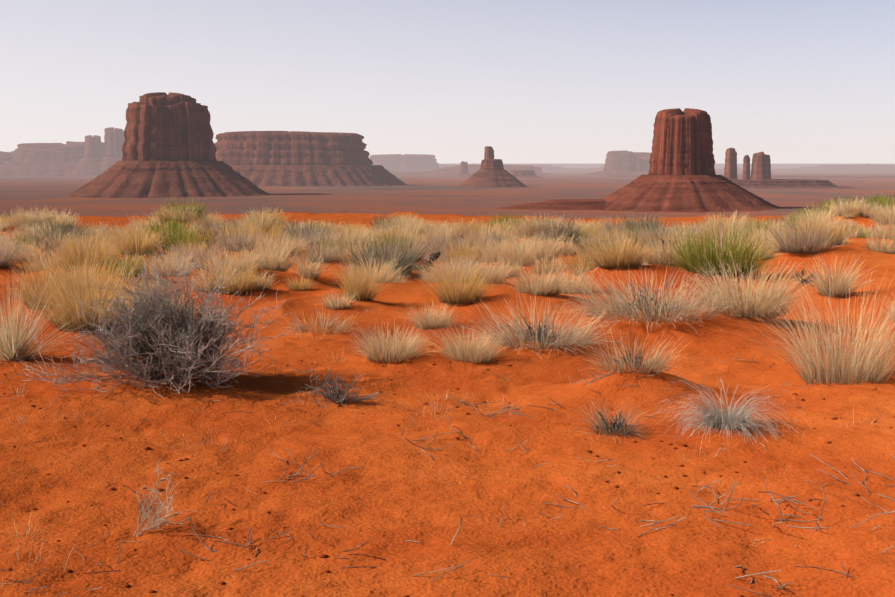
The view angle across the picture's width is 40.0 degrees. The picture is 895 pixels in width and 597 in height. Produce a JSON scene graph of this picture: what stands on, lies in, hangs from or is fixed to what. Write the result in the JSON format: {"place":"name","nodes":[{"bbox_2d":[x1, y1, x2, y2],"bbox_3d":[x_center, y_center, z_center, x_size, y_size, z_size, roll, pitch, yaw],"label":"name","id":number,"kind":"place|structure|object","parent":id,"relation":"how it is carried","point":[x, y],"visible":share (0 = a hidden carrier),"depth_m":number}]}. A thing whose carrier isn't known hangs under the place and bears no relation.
{"place":"outdoors","nodes":[
{"label":"outdoors","id":0,"kind":"place"},
{"bbox_2d":[0,163,894,596],"bbox_3d":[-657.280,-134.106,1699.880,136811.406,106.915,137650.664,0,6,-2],"label":"ground","id":1,"kind":"structure","parent":0,"point":[394,499],"depth_m":7.16},
{"bbox_2d":[0,151,48,176],"bbox_3d":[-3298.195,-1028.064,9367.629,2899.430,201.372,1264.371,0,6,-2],"label":"mesa","id":2,"kind":"structure","parent":1,"relation":"on","point":[6,170],"depth_m":8868.27},
{"bbox_2d":[2,141,103,176],"bbox_3d":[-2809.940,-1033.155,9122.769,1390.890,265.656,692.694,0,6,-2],"label":"mesa","id":3,"kind":"structure","parent":1,"relation":"on","point":[50,159],"depth_m":8936.35},
{"bbox_2d":[68,135,102,176],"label":"tower","id":4,"kind":"structure","parent":3,"relation":"on","point":[89,164],"depth_m":8897.25},
{"bbox_2d":[100,127,124,173],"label":"tower","id":5,"kind":"structure","parent":3,"relation":"on","point":[114,139],"depth_m":8939.89},
{"bbox_2d":[64,92,269,197],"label":"butte","id":6,"kind":"object","parent":1,"relation":"on","point":[169,150],"visible":1,"depth_m":3658.10},
{"bbox_2d":[214,131,406,185],"bbox_3d":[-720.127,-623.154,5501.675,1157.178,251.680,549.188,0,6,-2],"label":"mesa","id":7,"kind":"structure","parent":1,"relation":"on","point":[280,158],"depth_m":5362.56},
{"bbox_2d":[369,154,439,171],"bbox_3d":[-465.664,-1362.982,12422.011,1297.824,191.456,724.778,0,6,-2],"label":"mesa","id":8,"kind":"structure","parent":1,"relation":"on","point":[406,162],"depth_m":12210.43},
{"bbox_2d":[0,193,894,581],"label":"grass tufts","id":9,"kind":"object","parent":1,"relation":"on","point":[272,241],"depth_m":17.07},
{"bbox_2d":[0,221,894,596],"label":"twigs and shrubs","id":10,"kind":"object","parent":1,"relation":"on","point":[156,351],"visible":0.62,"depth_m":8.66},
{"bbox_2d":[450,161,471,176],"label":"spires","id":11,"kind":"object","parent":1,"relation":"on","point":[463,169],"visible":0.92,"depth_m":8920.23},
{"bbox_2d":[389,165,541,174],"bbox_3d":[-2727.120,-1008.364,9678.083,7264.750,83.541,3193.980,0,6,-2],"label":"horizon mesas","id":12,"kind":"structure","parent":1,"relation":"on","point":[472,170],"depth_m":10194.53},
{"bbox_2d":[457,159,526,187],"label":"butte","id":13,"kind":"object","parent":1,"relation":"on","point":[491,173],"visible":1,"depth_m":5033.11},
{"bbox_2d":[484,146,493,158],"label":"rock spire","id":14,"kind":"structure","parent":13,"relation":"on","point":[489,152],"depth_m":5492.19},
{"bbox_2d":[509,170,543,177],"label":"mesa","id":15,"kind":"structure","parent":1,"relation":"on","point":[523,173],"depth_m":7867.65},
{"bbox_2d":[497,199,609,209],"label":"ridge","id":16,"kind":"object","parent":1,"relation":"on","point":[579,204],"visible":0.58,"depth_m":2662.85},
{"bbox_2d":[583,150,650,174],"bbox_3d":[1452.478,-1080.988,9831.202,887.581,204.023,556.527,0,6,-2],"label":"mesa","id":17,"kind":"structure","parent":1,"relation":"on","point":[626,162],"depth_m":9719.56},
{"bbox_2d":[438,163,894,171],"bbox_3d":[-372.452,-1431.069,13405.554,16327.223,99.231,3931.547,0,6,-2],"label":"horizon mesas","id":18,"kind":"structure","parent":1,"relation":"on","point":[867,167],"depth_m":13591.05},
{"bbox_2d":[601,108,786,212],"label":"butte","id":19,"kind":"object","parent":1,"relation":"on","point":[681,176],"visible":0.9,"depth_m":2658.33},
{"bbox_2d":[0,0,894,163],"label":"sky","id":20,"kind":"structure","parent":0,"point":[530,81]},
{"bbox_2d":[607,175,894,177],"bbox_3d":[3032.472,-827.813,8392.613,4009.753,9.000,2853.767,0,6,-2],"label":"horizon mesas","id":21,"kind":"structure","parent":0,"point":[830,176],"depth_m":8463.00},
{"bbox_2d":[732,179,853,188],"bbox_3d":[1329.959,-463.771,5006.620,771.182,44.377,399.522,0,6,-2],"label":"low rock mound","id":22,"kind":"object","parent":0,"point":[791,184],"visible":0.6,"depth_m":4904.21},
{"bbox_2d":[724,148,737,180],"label":"spire","id":23,"kind":"structure","parent":22,"relation":"on","point":[730,171],"depth_m":4972.81},
{"bbox_2d":[741,155,749,179],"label":"spire","id":24,"kind":"structure","parent":22,"relation":"on","point":[746,167],"depth_m":4967.69},
{"bbox_2d":[750,151,772,180],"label":"spire","id":25,"kind":"structure","parent":22,"relation":"on","point":[761,167],"depth_m":4932.88}
]}

